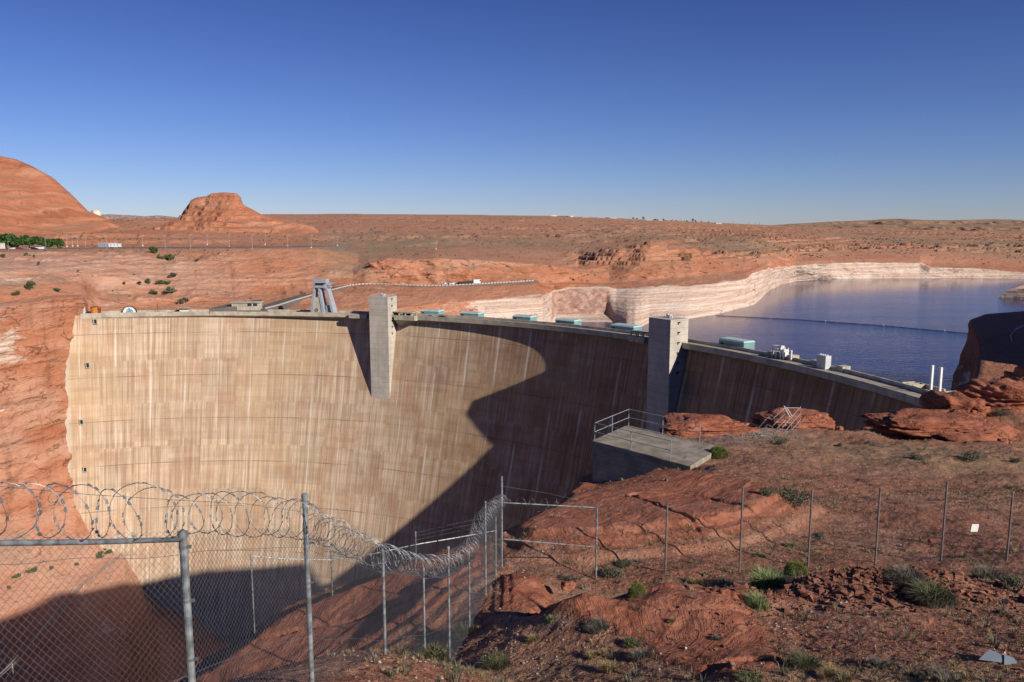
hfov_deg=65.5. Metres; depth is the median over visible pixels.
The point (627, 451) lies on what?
viewing platform
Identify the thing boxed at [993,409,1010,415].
desert shrub
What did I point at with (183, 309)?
guard kiosk
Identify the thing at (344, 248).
highway
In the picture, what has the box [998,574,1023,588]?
desert shrub
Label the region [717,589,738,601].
boulder
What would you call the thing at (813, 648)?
scree
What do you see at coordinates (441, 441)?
dam
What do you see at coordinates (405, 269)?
rock bluff
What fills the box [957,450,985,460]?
desert shrub
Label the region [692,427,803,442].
crushed stone
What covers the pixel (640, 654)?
brush clump
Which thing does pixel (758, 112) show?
sky
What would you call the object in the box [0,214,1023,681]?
terrain
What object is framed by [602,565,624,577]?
desert shrub
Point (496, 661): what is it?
brush clump
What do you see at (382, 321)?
elevator tower
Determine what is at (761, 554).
brush clump
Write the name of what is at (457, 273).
rock bluff
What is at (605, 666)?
grass clump
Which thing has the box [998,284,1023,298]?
rocky point
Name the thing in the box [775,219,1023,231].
mesa ridge
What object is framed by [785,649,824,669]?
brush clump
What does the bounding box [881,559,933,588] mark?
brush clump
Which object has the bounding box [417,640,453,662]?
brush clump
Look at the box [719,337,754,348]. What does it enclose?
gate house
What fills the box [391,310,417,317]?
canopy
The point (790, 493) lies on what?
desert shrub
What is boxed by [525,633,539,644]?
grass clump
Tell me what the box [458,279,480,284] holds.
box truck
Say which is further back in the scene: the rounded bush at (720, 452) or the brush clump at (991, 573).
the rounded bush at (720, 452)
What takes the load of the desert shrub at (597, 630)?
on the ground at (614, 609)
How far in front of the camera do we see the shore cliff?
302.30 m
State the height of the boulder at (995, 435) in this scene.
1.292 m
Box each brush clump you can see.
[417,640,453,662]
[453,618,477,638]
[472,648,516,671]
[544,615,555,622]
[559,573,576,581]
[582,616,609,634]
[620,636,640,648]
[626,646,648,662]
[711,634,722,640]
[731,669,763,681]
[741,562,797,591]
[742,585,776,610]
[755,552,768,557]
[784,540,796,547]
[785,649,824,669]
[861,656,896,668]
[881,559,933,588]
[904,575,968,609]
[919,661,964,681]
[966,561,1011,580]
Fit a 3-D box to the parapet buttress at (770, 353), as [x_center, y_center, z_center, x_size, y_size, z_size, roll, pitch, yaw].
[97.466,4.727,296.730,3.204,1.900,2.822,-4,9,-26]
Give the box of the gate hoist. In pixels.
[771,345,791,360]
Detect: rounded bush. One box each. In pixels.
[627,582,646,597]
[709,445,728,458]
[783,561,808,575]
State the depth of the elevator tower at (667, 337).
326.17 m
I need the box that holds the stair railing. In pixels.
[760,406,800,429]
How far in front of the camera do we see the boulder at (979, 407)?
67.72 m
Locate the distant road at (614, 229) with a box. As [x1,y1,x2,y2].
[584,226,659,231]
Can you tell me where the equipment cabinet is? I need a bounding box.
[816,353,830,369]
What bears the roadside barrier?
on the access road at (286, 306)
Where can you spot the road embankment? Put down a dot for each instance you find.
(224, 245)
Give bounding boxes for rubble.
[671,563,1023,620]
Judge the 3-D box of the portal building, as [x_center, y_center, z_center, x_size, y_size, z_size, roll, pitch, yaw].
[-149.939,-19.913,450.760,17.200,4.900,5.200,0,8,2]
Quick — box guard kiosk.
[175,307,190,311]
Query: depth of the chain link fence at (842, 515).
25.47 m
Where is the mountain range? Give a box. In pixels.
[101,214,178,218]
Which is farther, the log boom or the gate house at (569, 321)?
the log boom
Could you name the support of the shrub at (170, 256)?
on the terrain at (36, 326)
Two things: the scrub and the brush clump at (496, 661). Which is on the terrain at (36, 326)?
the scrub
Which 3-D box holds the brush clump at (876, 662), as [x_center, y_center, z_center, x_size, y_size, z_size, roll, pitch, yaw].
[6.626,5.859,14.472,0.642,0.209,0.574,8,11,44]
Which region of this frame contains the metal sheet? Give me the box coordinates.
[979,649,1016,664]
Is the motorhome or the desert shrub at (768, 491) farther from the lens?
the motorhome
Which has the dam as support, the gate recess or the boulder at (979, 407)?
the gate recess
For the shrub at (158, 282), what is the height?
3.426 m
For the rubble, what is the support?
on the ground at (614, 609)
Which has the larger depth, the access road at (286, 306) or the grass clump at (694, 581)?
the access road at (286, 306)
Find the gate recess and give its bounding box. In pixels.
[902,381,950,391]
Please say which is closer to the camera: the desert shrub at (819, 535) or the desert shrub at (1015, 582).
the desert shrub at (1015, 582)
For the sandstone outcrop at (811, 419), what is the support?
on the ground at (614, 609)
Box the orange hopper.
[90,306,100,312]
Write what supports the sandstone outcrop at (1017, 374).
on the ground at (614, 609)
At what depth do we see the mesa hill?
988.85 m
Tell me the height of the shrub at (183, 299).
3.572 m
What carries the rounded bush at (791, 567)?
on the ground at (614, 609)
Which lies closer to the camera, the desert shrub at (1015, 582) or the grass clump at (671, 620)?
the grass clump at (671, 620)
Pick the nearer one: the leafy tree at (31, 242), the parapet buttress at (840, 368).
the parapet buttress at (840, 368)
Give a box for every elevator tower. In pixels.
[369,293,396,398]
[646,313,688,431]
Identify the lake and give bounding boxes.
[581,278,1023,390]
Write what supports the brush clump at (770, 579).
on the ground at (614, 609)
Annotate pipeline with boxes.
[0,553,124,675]
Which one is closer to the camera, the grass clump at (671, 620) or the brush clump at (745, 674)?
the brush clump at (745, 674)
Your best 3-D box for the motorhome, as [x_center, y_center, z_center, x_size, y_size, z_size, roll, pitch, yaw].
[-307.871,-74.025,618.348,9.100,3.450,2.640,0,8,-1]
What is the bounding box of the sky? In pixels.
[0,0,1023,224]
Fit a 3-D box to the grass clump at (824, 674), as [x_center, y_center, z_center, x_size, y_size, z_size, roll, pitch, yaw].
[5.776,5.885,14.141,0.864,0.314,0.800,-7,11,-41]
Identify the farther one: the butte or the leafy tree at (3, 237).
the butte
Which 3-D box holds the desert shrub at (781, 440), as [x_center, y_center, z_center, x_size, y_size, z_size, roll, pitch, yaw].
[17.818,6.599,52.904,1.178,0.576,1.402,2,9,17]
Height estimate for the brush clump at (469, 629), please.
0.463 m
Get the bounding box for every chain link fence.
[0,476,507,681]
[250,520,494,635]
[503,481,1023,577]
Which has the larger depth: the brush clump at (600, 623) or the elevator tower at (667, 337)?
the elevator tower at (667, 337)
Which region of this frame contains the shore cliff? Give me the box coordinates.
[951,311,1023,390]
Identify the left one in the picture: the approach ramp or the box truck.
the approach ramp
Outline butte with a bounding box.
[143,192,319,235]
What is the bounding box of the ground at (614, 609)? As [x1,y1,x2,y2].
[172,408,1023,681]
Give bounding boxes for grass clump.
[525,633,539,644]
[583,649,600,659]
[595,659,619,672]
[667,617,678,623]
[686,576,706,584]
[815,660,857,681]
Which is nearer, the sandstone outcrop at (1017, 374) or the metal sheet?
the metal sheet
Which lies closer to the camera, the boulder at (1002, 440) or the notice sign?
the notice sign
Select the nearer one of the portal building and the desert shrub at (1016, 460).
the desert shrub at (1016, 460)
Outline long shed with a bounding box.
[97,243,108,246]
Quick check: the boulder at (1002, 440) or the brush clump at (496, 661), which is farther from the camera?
the boulder at (1002, 440)
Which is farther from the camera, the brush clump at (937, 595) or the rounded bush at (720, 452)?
the rounded bush at (720, 452)
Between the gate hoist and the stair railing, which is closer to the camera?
the stair railing
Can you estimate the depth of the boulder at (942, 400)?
68.90 m
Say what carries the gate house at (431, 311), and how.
on the dam
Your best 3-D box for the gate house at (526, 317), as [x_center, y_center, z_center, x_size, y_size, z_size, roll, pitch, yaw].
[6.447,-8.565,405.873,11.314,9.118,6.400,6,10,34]
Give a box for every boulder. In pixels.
[561,580,575,590]
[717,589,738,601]
[834,426,843,430]
[919,390,975,409]
[927,538,935,543]
[950,408,972,413]
[966,396,992,416]
[985,430,997,437]
[998,438,1007,443]
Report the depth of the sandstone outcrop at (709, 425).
58.29 m
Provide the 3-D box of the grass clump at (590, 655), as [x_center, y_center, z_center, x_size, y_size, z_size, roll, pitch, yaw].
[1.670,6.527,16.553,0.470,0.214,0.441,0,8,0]
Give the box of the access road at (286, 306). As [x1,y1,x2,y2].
[248,280,538,311]
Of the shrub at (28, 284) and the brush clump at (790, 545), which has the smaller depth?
the brush clump at (790, 545)
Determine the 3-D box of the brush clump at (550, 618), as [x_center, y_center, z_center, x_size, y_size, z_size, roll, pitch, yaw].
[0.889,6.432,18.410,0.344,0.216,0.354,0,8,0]
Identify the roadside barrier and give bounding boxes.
[265,280,533,308]
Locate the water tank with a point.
(97, 212)
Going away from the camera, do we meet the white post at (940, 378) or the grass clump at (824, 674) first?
the grass clump at (824, 674)
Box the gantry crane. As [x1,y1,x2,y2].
[310,278,337,312]
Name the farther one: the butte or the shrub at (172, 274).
the butte
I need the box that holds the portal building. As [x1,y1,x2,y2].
[230,301,262,310]
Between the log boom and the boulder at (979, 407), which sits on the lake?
the log boom
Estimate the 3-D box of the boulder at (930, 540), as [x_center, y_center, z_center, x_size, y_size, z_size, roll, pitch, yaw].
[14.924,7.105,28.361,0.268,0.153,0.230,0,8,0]
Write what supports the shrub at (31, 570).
on the terrain at (36, 326)
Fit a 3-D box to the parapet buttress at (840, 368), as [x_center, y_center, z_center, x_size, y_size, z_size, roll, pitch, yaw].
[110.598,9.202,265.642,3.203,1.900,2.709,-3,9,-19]
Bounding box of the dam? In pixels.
[65,309,929,642]
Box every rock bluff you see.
[369,258,423,280]
[427,267,472,280]
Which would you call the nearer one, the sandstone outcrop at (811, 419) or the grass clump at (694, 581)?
the grass clump at (694, 581)
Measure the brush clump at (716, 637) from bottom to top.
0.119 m
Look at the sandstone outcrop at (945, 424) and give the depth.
63.37 m
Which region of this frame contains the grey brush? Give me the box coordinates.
[325,440,1023,681]
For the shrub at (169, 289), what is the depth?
494.86 m
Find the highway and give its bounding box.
[0,246,346,250]
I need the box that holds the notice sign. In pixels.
[971,524,978,531]
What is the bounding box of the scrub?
[24,215,1023,298]
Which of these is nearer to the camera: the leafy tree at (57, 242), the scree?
the scree
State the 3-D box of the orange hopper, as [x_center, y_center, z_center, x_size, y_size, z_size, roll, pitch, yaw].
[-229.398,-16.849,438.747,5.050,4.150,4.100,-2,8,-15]
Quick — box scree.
[677,584,1023,681]
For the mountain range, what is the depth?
15597.02 m
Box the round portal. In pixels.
[122,306,136,312]
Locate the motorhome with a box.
[109,243,121,247]
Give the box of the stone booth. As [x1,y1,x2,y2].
[0,243,4,248]
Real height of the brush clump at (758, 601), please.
0.385 m
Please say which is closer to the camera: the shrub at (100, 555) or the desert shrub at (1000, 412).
the desert shrub at (1000, 412)
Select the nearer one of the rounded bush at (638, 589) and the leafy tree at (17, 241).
the rounded bush at (638, 589)
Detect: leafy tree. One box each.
[0,233,16,248]
[5,235,29,247]
[23,235,35,247]
[35,237,53,247]
[51,238,65,247]
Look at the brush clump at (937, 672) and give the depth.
13.58 m
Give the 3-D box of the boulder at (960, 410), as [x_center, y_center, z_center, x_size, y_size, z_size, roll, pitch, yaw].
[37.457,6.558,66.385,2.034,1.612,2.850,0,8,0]
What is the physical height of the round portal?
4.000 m
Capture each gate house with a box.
[420,309,443,313]
[460,311,483,316]
[512,314,536,320]
[555,318,581,324]
[611,323,641,330]
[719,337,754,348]
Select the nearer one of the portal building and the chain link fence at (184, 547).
the chain link fence at (184, 547)
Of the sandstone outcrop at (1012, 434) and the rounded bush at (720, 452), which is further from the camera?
the sandstone outcrop at (1012, 434)
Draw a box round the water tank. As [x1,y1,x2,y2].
[91,209,100,215]
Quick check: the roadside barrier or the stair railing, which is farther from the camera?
the roadside barrier
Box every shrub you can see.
[24,280,35,289]
[24,567,37,572]
[96,551,104,558]
[148,246,158,253]
[155,280,163,284]
[164,286,176,292]
[165,253,174,260]
[167,272,177,277]
[177,297,189,302]
[591,626,601,632]
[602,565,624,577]
[617,558,633,567]
[758,485,778,496]
[770,481,818,506]
[771,435,789,445]
[813,532,823,539]
[908,453,926,460]
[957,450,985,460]
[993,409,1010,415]
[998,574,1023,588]
[1009,457,1022,462]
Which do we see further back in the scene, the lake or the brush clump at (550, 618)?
the lake
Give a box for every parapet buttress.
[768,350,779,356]
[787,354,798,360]
[837,365,850,371]
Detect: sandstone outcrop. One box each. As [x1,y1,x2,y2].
[658,412,758,437]
[750,407,834,429]
[861,408,1013,441]
[955,377,1023,412]
[1000,365,1023,385]
[1002,428,1023,442]
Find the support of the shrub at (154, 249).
on the terrain at (36, 326)
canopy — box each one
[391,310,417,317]
[627,330,648,339]
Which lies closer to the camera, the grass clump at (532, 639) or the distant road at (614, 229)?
the grass clump at (532, 639)
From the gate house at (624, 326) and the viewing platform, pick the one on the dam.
the gate house at (624, 326)
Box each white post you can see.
[929,365,933,389]
[938,367,942,390]
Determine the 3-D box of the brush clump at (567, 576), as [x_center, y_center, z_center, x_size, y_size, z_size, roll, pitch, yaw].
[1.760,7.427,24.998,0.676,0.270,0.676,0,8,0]
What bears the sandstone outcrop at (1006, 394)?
on the ground at (614, 609)
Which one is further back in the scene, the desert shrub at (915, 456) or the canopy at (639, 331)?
the canopy at (639, 331)
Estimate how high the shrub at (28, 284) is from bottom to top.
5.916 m
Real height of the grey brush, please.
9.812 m
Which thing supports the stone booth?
on the terrain at (36, 326)
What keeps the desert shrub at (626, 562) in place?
on the ground at (614, 609)
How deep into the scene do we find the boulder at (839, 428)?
63.10 m
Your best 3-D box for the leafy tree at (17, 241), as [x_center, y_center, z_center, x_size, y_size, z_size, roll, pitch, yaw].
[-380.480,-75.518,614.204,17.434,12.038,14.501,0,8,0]
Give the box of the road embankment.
[144,245,300,246]
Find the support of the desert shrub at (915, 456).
on the ground at (614, 609)
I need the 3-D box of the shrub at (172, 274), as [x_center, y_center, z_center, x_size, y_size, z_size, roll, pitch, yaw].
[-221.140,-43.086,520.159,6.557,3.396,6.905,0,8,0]
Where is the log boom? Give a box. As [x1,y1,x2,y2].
[716,315,962,332]
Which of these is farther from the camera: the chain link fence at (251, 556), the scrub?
the scrub
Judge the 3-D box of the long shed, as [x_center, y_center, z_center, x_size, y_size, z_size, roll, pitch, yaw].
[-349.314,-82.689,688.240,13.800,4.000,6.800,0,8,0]
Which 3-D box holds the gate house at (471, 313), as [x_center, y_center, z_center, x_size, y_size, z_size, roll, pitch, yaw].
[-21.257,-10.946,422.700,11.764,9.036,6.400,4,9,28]
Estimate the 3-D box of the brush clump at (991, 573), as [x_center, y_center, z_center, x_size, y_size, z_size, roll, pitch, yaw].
[13.577,6.585,22.533,1.500,0.511,1.273,5,9,29]
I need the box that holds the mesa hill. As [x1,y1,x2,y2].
[0,156,120,236]
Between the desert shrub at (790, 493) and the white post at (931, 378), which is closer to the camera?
the desert shrub at (790, 493)
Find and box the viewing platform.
[592,409,715,481]
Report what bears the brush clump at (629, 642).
on the ground at (614, 609)
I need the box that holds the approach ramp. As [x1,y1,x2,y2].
[209,300,261,313]
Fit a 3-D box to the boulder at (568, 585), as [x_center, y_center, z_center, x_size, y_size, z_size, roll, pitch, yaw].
[1.614,6.994,22.850,0.450,0.179,0.491,0,8,0]

